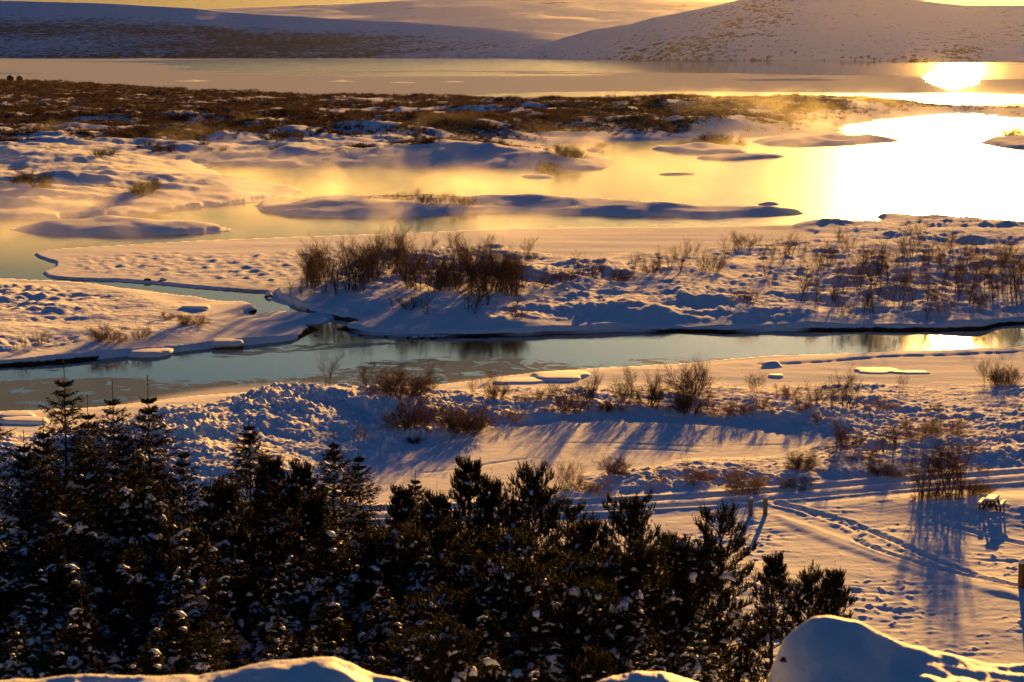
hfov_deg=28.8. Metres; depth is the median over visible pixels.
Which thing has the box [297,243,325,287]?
bare birch
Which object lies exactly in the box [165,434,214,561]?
spruce tree
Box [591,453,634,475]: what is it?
bare shrub
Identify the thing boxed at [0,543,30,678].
spruce tree
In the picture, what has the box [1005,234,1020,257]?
frosted shrub
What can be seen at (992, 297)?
sapling
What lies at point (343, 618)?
spruce tree
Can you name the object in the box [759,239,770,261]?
bare birch
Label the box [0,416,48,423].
ice slab
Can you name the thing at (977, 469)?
frosted shrub
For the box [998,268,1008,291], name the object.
bare birch
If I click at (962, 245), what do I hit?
bare birch
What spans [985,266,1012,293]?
bare birch
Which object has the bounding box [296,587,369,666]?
spruce tree
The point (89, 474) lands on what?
spruce tree
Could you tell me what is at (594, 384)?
bare birch
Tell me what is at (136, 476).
spruce tree
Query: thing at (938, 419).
frosted shrub
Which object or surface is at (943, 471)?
bare birch
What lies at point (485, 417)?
bare shrub
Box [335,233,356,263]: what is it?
bare birch
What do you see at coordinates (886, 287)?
bare birch
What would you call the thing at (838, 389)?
bare birch
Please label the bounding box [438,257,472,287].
bare birch
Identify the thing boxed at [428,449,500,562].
pine tree
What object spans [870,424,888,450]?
sapling
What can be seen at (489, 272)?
bare birch
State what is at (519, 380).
ice slab
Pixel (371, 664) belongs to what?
spruce tree
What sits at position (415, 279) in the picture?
bare birch
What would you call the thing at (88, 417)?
spruce tree
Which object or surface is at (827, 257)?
bare birch
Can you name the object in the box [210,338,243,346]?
ice slab
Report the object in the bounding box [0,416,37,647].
spruce tree
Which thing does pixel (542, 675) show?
spruce tree
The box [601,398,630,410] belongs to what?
frosted shrub
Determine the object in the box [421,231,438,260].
bare birch
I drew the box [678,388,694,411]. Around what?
bare birch
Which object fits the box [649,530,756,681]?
pine tree
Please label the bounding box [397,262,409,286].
bare birch
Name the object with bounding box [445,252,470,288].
bare birch
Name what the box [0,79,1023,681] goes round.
ground
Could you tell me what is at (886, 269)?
bare birch
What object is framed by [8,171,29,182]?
heath bush
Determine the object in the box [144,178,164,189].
heath bush
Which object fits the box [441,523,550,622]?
pine tree
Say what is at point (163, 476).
spruce tree
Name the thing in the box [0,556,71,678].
spruce tree
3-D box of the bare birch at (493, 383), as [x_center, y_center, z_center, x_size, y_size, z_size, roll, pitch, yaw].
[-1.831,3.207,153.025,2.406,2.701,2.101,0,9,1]
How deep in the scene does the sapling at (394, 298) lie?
200.07 m
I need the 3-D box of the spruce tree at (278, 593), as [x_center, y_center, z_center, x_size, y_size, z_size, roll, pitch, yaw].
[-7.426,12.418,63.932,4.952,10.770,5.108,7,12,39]
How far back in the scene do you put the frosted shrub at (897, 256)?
230.92 m
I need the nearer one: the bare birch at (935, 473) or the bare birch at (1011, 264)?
the bare birch at (935, 473)
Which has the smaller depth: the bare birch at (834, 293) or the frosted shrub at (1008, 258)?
the bare birch at (834, 293)
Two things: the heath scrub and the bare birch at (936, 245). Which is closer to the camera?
the bare birch at (936, 245)
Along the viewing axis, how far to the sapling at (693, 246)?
241.80 m
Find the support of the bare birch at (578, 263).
on the ground at (934, 575)
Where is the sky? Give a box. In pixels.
[4,0,1023,8]
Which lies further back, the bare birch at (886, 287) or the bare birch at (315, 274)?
the bare birch at (315, 274)
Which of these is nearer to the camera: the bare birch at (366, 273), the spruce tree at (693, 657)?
the spruce tree at (693, 657)
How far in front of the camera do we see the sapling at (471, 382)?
152.81 m
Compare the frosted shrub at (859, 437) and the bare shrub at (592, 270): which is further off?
the bare shrub at (592, 270)
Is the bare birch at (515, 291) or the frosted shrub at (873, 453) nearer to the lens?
the frosted shrub at (873, 453)
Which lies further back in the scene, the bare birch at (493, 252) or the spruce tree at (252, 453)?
the bare birch at (493, 252)
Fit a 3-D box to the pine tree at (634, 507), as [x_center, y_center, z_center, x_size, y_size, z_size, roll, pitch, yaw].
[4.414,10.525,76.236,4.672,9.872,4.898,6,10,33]
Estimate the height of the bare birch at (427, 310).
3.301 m
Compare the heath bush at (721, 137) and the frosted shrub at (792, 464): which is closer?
the frosted shrub at (792, 464)
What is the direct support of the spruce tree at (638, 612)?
on the ground at (934, 575)
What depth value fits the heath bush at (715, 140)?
551.84 m
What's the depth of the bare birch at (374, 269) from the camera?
221.59 m
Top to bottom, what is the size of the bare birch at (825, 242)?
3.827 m
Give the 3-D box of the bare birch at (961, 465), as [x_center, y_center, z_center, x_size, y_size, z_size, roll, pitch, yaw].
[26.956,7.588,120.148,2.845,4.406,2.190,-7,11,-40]
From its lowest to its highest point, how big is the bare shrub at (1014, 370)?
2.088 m
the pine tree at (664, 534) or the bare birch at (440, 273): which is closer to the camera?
the pine tree at (664, 534)
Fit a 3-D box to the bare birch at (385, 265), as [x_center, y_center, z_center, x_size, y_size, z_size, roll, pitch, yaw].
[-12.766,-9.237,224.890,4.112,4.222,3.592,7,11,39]
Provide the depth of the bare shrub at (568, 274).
218.79 m
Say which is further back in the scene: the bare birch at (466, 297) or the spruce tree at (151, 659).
the bare birch at (466, 297)
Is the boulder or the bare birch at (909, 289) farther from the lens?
the boulder
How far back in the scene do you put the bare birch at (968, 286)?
210.93 m
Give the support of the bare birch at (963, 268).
on the ground at (934, 575)
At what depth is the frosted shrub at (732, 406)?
146.93 m
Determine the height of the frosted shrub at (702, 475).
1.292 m
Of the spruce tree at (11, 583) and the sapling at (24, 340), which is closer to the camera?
the spruce tree at (11, 583)
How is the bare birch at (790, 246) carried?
on the ground at (934, 575)
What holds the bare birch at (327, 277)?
on the ground at (934, 575)
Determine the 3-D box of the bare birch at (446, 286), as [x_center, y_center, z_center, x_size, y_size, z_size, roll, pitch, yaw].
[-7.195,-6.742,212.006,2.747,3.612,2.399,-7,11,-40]
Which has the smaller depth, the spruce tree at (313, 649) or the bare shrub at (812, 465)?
the spruce tree at (313, 649)
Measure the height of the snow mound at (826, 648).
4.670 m
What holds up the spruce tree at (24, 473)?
on the ground at (934, 575)
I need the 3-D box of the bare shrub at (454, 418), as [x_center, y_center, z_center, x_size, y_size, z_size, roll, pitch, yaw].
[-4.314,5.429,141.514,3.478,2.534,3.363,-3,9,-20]
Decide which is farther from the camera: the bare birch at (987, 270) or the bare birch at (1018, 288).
the bare birch at (987, 270)
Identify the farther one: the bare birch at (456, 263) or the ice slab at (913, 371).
the bare birch at (456, 263)
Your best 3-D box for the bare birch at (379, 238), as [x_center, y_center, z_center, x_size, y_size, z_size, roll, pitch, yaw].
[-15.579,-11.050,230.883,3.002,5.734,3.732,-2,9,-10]
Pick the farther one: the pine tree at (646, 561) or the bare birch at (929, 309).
the bare birch at (929, 309)
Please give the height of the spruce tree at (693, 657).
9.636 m
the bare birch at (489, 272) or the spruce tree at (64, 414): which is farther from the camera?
the bare birch at (489, 272)
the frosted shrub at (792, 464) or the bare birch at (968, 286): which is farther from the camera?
the bare birch at (968, 286)
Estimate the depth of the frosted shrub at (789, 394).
154.36 m
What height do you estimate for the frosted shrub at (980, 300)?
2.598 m
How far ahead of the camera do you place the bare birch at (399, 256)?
222.09 m
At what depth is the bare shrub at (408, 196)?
332.30 m
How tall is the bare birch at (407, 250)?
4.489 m
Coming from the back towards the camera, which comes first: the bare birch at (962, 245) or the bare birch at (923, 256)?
the bare birch at (962, 245)
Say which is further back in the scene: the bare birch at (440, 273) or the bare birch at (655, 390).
the bare birch at (440, 273)
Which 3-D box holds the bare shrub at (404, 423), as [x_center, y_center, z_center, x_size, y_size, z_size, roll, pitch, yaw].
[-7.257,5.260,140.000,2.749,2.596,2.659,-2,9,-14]
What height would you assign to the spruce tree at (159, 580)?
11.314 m
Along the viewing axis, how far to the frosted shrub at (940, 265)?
233.53 m
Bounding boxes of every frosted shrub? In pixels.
[81,321,127,342]
[89,325,113,342]
[117,335,129,341]
[160,311,177,318]
[174,311,211,325]
[175,314,190,323]
[189,315,206,323]
[351,421,369,440]
[374,410,419,429]
[486,368,495,379]
[497,406,532,422]
[514,387,547,402]
[541,395,577,413]
[548,379,560,394]
[548,455,573,486]
[557,471,585,492]
[560,456,586,482]
[576,479,606,492]
[589,480,602,494]
[597,470,615,492]
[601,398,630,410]
[655,470,668,484]
[681,456,694,475]
[681,468,713,480]
[683,472,700,485]
[692,467,717,483]
[704,391,718,410]
[704,397,741,417]
[715,466,766,493]
[721,400,752,415]
[727,464,774,495]
[741,368,769,391]
[741,392,769,412]
[767,401,777,415]
[772,381,803,398]
[778,476,796,488]
[780,477,812,490]
[783,456,804,469]
[792,395,813,411]
[798,474,816,485]
[807,411,832,422]
[838,295,855,316]
[841,444,882,462]
[851,429,865,446]
[859,453,906,477]
[860,397,876,412]
[871,397,900,410]
[885,248,903,270]
[892,468,908,477]
[894,416,945,440]
[897,369,909,388]
[900,295,907,309]
[906,263,922,284]
[909,493,924,500]
[920,413,975,435]
[920,416,937,436]
[922,400,943,411]
[930,249,945,268]
[930,296,945,313]
[931,411,944,428]
[938,288,957,314]
[946,493,962,499]
[964,241,977,260]
[968,284,983,308]
[969,441,985,451]
[972,264,984,284]
[973,464,991,474]
[975,289,989,310]
[989,243,996,256]
[994,245,1016,266]
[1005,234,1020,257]
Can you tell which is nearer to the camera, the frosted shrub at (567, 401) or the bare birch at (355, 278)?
the frosted shrub at (567, 401)
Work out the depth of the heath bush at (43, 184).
341.79 m
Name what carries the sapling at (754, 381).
on the ground at (934, 575)
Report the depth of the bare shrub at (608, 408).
148.89 m
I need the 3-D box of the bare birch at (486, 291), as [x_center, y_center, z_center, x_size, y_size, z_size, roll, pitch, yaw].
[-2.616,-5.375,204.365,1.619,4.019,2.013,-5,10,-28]
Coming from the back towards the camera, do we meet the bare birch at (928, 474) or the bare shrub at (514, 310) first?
the bare shrub at (514, 310)
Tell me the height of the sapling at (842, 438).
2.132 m
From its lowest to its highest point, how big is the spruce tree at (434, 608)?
10.392 m
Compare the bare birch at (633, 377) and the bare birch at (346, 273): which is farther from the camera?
the bare birch at (346, 273)
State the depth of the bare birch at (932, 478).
120.09 m
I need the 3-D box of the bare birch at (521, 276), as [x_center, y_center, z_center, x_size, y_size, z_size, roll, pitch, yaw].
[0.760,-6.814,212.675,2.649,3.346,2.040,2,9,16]
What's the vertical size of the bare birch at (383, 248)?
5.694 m
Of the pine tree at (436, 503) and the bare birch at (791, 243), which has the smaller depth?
the pine tree at (436, 503)
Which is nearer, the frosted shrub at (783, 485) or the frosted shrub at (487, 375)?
the frosted shrub at (783, 485)
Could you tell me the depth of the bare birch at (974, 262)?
222.67 m
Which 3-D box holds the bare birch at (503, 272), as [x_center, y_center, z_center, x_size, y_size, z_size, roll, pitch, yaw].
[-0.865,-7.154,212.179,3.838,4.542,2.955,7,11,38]
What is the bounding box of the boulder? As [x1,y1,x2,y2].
[264,292,272,296]
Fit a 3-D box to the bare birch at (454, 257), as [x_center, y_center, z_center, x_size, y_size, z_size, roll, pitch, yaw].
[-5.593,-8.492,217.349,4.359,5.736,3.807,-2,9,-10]
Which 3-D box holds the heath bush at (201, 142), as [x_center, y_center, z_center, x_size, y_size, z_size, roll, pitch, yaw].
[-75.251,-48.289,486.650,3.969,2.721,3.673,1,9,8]
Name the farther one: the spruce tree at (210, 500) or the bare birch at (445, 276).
the bare birch at (445, 276)
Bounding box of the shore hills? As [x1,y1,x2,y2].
[0,0,575,58]
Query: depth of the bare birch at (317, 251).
217.72 m
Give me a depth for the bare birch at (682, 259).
227.86 m
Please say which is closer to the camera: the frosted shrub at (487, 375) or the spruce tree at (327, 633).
the spruce tree at (327, 633)
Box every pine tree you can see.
[75,478,212,643]
[192,471,269,626]
[233,444,307,601]
[259,450,337,589]
[264,479,353,615]
[331,517,456,650]
[378,580,480,676]
[378,612,499,681]
[382,475,425,611]
[404,481,470,603]
[413,507,478,620]
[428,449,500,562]
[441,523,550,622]
[445,655,528,681]
[459,547,583,678]
[470,467,516,556]
[493,460,567,561]
[516,548,603,634]
[532,495,591,568]
[534,540,568,594]
[536,569,662,679]
[548,542,687,675]
[557,509,613,561]
[565,639,617,681]
[584,488,667,575]
[618,532,680,666]
[646,574,703,673]
[648,529,677,573]
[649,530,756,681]
[662,562,726,679]
[687,499,774,681]
[735,544,801,681]
[779,559,848,639]
[810,560,856,619]
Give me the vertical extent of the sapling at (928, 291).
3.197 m
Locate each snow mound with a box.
[0,657,407,681]
[598,671,695,681]
[767,615,1023,681]
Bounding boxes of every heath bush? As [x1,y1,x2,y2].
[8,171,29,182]
[17,171,35,182]
[25,174,53,187]
[33,171,53,183]
[87,149,108,157]
[99,148,118,155]
[124,180,149,196]
[129,179,162,193]
[143,139,179,153]
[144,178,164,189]
[198,139,210,144]
[258,131,284,139]
[272,130,288,140]
[280,127,301,138]
[291,131,305,140]
[405,435,424,444]
[532,159,561,169]
[543,144,581,155]
[556,146,582,157]
[569,149,590,158]
[595,141,605,148]
[676,138,705,144]
[693,134,713,142]
[696,132,725,142]
[702,133,731,142]
[718,134,745,143]
[978,128,1018,136]
[993,120,1022,134]
[993,125,1017,135]
[1006,122,1023,135]
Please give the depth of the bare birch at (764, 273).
225.08 m
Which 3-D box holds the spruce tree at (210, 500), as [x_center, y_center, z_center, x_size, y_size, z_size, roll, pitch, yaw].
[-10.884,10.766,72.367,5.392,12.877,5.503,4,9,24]
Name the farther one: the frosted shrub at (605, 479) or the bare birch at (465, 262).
the bare birch at (465, 262)
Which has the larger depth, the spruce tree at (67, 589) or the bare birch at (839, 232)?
the bare birch at (839, 232)
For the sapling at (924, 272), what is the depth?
214.25 m
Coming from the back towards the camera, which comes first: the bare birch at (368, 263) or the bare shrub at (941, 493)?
the bare birch at (368, 263)
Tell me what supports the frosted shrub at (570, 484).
on the ground at (934, 575)
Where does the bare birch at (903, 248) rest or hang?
on the ground at (934, 575)
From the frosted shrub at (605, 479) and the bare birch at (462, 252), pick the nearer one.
the frosted shrub at (605, 479)
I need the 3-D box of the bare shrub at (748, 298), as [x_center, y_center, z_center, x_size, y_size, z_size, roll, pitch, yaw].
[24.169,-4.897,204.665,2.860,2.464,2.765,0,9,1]
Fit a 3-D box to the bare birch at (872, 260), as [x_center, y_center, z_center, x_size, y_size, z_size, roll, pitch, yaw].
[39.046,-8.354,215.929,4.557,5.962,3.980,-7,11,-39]
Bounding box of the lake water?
[0,57,1023,410]
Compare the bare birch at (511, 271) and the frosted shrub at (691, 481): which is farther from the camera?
the bare birch at (511, 271)
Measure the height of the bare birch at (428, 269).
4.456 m
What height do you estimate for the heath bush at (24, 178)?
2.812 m
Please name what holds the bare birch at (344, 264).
on the ground at (934, 575)
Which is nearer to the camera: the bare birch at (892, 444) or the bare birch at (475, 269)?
the bare birch at (892, 444)
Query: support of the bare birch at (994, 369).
on the ground at (934, 575)
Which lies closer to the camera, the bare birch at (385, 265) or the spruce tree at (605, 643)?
the spruce tree at (605, 643)
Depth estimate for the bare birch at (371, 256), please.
220.44 m
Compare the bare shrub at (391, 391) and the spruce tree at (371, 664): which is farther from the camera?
the bare shrub at (391, 391)
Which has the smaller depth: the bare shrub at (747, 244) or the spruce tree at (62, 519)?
the spruce tree at (62, 519)
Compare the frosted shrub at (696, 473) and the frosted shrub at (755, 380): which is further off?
the frosted shrub at (755, 380)
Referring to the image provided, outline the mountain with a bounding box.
[508,0,1023,60]
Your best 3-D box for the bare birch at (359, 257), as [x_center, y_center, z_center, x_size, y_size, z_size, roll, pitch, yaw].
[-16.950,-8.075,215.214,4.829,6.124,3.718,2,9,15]
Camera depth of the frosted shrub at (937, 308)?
198.61 m
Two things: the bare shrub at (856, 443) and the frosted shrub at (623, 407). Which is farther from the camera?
the frosted shrub at (623, 407)
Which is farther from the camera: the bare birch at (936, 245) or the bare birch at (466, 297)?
the bare birch at (936, 245)
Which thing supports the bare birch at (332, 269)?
on the ground at (934, 575)
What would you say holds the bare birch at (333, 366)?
on the ground at (934, 575)
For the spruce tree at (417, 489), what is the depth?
80.53 m
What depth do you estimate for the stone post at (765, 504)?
117.09 m
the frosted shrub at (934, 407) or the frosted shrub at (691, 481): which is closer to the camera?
the frosted shrub at (691, 481)
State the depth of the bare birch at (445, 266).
216.24 m
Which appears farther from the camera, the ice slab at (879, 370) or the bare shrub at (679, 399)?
the ice slab at (879, 370)
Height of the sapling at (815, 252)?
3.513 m
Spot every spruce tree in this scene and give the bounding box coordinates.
[0,362,119,628]
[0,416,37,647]
[0,419,90,650]
[0,430,78,656]
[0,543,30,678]
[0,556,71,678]
[0,613,45,679]
[11,472,131,648]
[20,436,117,614]
[22,548,124,668]
[24,557,55,638]
[32,591,128,675]
[32,637,76,678]
[59,396,112,501]
[72,382,148,537]
[85,644,112,675]
[92,448,184,623]
[93,422,150,561]
[97,532,161,666]
[103,627,138,674]
[115,375,192,524]
[125,633,181,675]
[131,511,249,671]
[136,595,206,675]
[137,546,199,646]
[144,551,220,666]
[145,449,188,546]
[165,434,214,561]
[181,621,229,674]
[183,467,253,600]
[184,586,252,674]
[195,559,267,672]
[209,547,268,653]
[213,412,285,591]
[240,565,307,663]
[244,461,292,607]
[257,605,304,662]
[263,541,320,651]
[265,644,282,661]
[291,431,375,564]
[293,513,377,650]
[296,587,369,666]
[298,589,369,657]
[299,625,327,658]
[332,440,385,553]
[342,501,393,580]
[342,551,405,655]
[347,571,413,673]
[358,642,391,676]
[375,628,412,678]
[382,589,473,678]
[394,534,458,660]
[402,469,434,596]
[432,530,482,625]
[468,584,514,665]
[468,601,531,681]
[495,535,540,652]
[506,594,579,681]
[526,656,552,681]
[570,622,624,681]
[613,588,672,674]
[620,631,652,672]
[647,640,678,674]
[670,604,733,681]
[689,660,713,681]
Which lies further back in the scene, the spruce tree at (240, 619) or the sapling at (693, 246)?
the sapling at (693, 246)
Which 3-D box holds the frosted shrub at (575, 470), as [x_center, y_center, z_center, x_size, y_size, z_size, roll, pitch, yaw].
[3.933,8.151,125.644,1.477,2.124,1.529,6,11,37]
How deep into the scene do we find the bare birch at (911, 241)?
242.57 m
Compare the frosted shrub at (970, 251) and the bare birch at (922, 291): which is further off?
the frosted shrub at (970, 251)
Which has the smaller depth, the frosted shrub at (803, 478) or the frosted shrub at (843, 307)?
the frosted shrub at (803, 478)
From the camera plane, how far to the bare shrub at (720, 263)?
231.72 m
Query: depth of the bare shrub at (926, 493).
119.79 m
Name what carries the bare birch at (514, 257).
on the ground at (934, 575)
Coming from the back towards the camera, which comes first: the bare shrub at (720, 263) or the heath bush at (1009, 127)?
the heath bush at (1009, 127)
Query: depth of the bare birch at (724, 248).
252.76 m
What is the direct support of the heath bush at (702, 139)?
on the ground at (934, 575)
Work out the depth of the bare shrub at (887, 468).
127.10 m
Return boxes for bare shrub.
[30,331,52,343]
[130,322,151,339]
[365,357,447,403]
[379,371,412,400]
[381,395,452,433]
[392,404,425,431]
[395,291,422,310]
[402,193,413,199]
[403,375,442,396]
[415,192,433,203]
[432,401,496,438]
[433,194,443,203]
[433,402,473,431]
[448,195,468,203]
[450,407,503,430]
[461,197,471,205]
[484,380,514,400]
[505,299,529,319]
[522,262,561,286]
[526,252,538,259]
[542,381,595,412]
[550,267,580,281]
[579,260,603,276]
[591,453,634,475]
[595,401,616,411]
[603,371,646,403]
[604,459,626,473]
[608,268,635,280]
[624,375,667,406]
[638,258,663,273]
[655,382,698,411]
[659,386,722,415]
[661,359,720,394]
[695,251,728,272]
[735,231,757,247]
[735,286,759,303]
[784,447,820,471]
[794,379,837,403]
[797,452,819,470]
[830,423,868,449]
[867,458,898,476]
[919,488,936,498]
[930,485,959,499]
[952,479,981,495]
[964,477,992,494]
[978,484,999,493]
[984,363,1023,384]
[986,357,1019,386]
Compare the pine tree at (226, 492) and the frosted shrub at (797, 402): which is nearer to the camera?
the pine tree at (226, 492)
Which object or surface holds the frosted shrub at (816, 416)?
on the ground at (934, 575)
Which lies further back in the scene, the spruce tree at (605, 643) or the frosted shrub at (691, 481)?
the frosted shrub at (691, 481)
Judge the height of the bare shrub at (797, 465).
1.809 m
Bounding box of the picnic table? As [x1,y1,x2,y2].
[977,494,1006,511]
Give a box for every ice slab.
[0,410,34,417]
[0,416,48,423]
[127,348,174,356]
[181,305,209,309]
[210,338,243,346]
[256,311,334,323]
[494,377,546,383]
[530,370,590,381]
[761,361,781,367]
[768,374,782,376]
[854,367,899,373]
[893,370,929,373]
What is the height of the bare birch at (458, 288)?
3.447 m
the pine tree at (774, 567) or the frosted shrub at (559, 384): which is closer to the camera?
the pine tree at (774, 567)
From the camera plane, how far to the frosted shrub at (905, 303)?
203.10 m
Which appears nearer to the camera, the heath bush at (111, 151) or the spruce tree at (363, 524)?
the spruce tree at (363, 524)
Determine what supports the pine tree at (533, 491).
on the ground at (934, 575)
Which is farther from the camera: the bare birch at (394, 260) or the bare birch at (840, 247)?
the bare birch at (840, 247)
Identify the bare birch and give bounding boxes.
[295,238,319,278]
[295,246,328,287]
[296,250,322,281]
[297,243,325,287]
[297,271,305,295]
[299,269,322,295]
[301,241,332,287]
[305,234,331,273]
[312,260,339,293]
[315,235,350,282]
[315,347,347,385]
[324,253,341,286]
[330,259,345,294]
[334,238,374,288]
[334,248,365,290]
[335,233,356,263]
[337,251,356,276]
[342,232,368,277]
[348,252,377,283]
[348,263,364,291]
[351,233,382,281]
[353,260,376,291]
[355,243,390,278]
[356,238,390,277]
[356,358,367,390]
[360,362,383,394]
[361,256,382,280]
[362,236,382,281]
[364,223,387,258]
[365,228,399,267]
[369,234,396,276]
[379,220,412,268]
[382,217,418,272]
[384,247,410,273]
[386,235,415,271]
[386,247,405,275]
[392,238,431,286]
[392,256,422,285]
[393,239,408,273]
[397,248,435,289]
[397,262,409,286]
[399,235,432,283]
[400,258,420,288]
[408,256,443,290]
[414,392,438,425]
[415,287,435,313]
[419,256,449,291]
[420,253,438,281]
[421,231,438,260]
[421,245,439,284]
[424,245,449,290]
[426,269,449,289]
[429,259,447,288]
[433,262,455,291]
[438,247,463,283]
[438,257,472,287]
[440,253,454,286]
[440,265,461,291]
[441,240,472,284]
[442,190,448,201]
[443,225,478,269]
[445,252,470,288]
[446,244,471,284]
[450,262,463,290]
[451,240,491,283]
[452,276,482,309]
[455,246,488,288]
[457,234,476,286]
[457,250,493,291]
[462,266,478,291]
[466,248,503,297]
[468,276,489,303]
[470,291,484,313]
[472,235,494,259]
[472,399,493,416]
[473,248,507,289]
[473,253,498,289]
[473,368,502,395]
[475,263,488,290]
[477,237,504,282]
[478,242,515,284]
[480,269,492,304]
[483,244,514,292]
[486,246,518,287]
[492,259,519,291]
[494,253,518,296]
[496,258,525,292]
[497,248,525,287]
[499,247,526,268]
[500,259,532,296]
[508,270,522,303]
[512,252,535,288]
[512,264,527,288]
[518,236,538,257]
[565,381,597,412]
[570,249,595,274]
[577,375,604,409]
[585,364,603,406]
[596,253,610,278]
[611,374,631,404]
[618,357,640,392]
[628,251,642,270]
[642,362,666,408]
[643,368,672,408]
[651,245,666,267]
[657,245,677,267]
[673,354,712,393]
[675,240,691,270]
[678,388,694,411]
[694,247,711,271]
[717,233,737,256]
[725,230,745,251]
[755,255,774,275]
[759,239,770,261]
[767,238,781,261]
[777,231,796,263]
[781,230,799,254]
[793,253,824,285]
[795,269,816,301]
[809,276,825,301]
[819,246,834,268]
[823,439,840,463]
[824,240,838,263]
[826,275,850,305]
[826,411,848,450]
[829,284,836,302]
[829,369,850,402]
[834,222,844,241]
[834,265,843,284]
[834,363,861,406]
[839,234,852,253]
[840,373,861,408]
[847,265,874,293]
[850,237,890,285]
[852,246,875,274]
[855,282,878,311]
[859,240,869,257]
[860,252,884,290]
[862,282,878,314]
[875,275,894,306]
[875,425,894,453]
[877,239,893,279]
[882,419,908,449]
[888,416,898,450]
[890,259,913,299]
[894,232,913,265]
[898,219,925,260]
[898,446,932,497]
[899,266,918,301]
[900,434,948,495]
[916,268,940,299]
[917,424,951,496]
[917,445,959,495]
[919,247,936,270]
[920,246,927,265]
[921,298,936,319]
[922,241,936,260]
[928,431,973,497]
[928,443,961,494]
[930,233,954,257]
[931,281,944,299]
[935,261,952,292]
[938,434,980,494]
[939,439,980,495]
[944,227,957,254]
[948,242,988,283]
[949,250,975,293]
[953,230,974,255]
[960,274,978,297]
[964,271,982,302]
[976,255,1003,288]
[980,257,1000,296]
[980,353,1005,384]
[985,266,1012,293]
[990,238,1023,288]
[997,234,1012,249]
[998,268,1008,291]
[1007,274,1023,304]
[1014,248,1023,283]
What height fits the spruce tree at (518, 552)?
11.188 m
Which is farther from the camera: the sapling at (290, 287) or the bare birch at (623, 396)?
the sapling at (290, 287)
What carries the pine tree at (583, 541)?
on the ground at (934, 575)
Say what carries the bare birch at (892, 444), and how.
on the ground at (934, 575)
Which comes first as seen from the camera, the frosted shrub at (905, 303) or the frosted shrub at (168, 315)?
the frosted shrub at (168, 315)
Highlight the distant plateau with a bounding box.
[204,0,728,33]
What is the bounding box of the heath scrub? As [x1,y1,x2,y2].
[0,78,1020,150]
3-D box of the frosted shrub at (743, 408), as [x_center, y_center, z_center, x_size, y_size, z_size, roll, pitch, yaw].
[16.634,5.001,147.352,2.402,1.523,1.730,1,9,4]
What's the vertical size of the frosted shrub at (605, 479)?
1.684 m
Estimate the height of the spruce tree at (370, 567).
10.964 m
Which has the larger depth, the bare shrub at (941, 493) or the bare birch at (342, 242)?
the bare birch at (342, 242)
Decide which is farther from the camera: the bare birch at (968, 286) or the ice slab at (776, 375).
the bare birch at (968, 286)
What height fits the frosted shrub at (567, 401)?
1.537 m
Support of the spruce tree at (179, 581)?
on the ground at (934, 575)
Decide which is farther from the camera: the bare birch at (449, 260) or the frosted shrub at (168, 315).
the bare birch at (449, 260)
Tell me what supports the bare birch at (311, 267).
on the ground at (934, 575)
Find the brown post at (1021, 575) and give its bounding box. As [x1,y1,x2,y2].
[1018,558,1023,588]
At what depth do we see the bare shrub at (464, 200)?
331.05 m
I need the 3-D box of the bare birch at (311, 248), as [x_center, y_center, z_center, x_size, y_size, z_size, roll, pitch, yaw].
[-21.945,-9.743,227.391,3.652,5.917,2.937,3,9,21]
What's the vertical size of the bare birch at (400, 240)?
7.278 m
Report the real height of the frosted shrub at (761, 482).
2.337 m
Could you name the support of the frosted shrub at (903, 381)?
on the ground at (934, 575)
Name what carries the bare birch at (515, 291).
on the ground at (934, 575)
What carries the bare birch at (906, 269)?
on the ground at (934, 575)
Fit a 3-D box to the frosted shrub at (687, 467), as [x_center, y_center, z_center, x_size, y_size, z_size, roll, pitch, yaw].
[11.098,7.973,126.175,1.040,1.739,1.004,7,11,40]
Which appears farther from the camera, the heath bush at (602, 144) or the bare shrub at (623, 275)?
the heath bush at (602, 144)
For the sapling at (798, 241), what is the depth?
245.43 m
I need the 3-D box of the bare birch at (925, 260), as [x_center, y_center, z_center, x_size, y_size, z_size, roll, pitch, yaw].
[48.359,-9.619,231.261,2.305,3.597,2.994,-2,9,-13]
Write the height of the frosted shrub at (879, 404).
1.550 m
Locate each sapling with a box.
[17,334,28,349]
[286,280,294,294]
[386,288,402,310]
[468,375,477,396]
[642,466,658,487]
[684,238,702,260]
[739,458,752,474]
[748,374,758,390]
[794,235,810,261]
[808,243,826,266]
[811,252,828,281]
[824,378,843,409]
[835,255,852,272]
[836,426,853,448]
[837,268,854,292]
[841,228,859,255]
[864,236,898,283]
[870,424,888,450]
[881,268,907,305]
[901,217,934,253]
[917,260,932,287]
[923,275,935,300]
[932,245,967,292]
[954,277,967,299]
[968,237,1004,277]
[971,291,986,312]
[977,357,990,380]
[982,288,998,307]
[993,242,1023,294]
[1003,289,1018,308]
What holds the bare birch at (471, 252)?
on the ground at (934, 575)
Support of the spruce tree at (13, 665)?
on the ground at (934, 575)
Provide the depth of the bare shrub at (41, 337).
181.64 m
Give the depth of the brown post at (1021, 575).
101.18 m
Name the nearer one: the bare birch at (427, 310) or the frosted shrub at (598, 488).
the frosted shrub at (598, 488)
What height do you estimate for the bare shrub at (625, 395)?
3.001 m
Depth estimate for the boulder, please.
219.57 m
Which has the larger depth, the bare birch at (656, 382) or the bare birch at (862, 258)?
the bare birch at (862, 258)
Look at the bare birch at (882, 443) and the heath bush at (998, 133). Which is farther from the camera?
the heath bush at (998, 133)

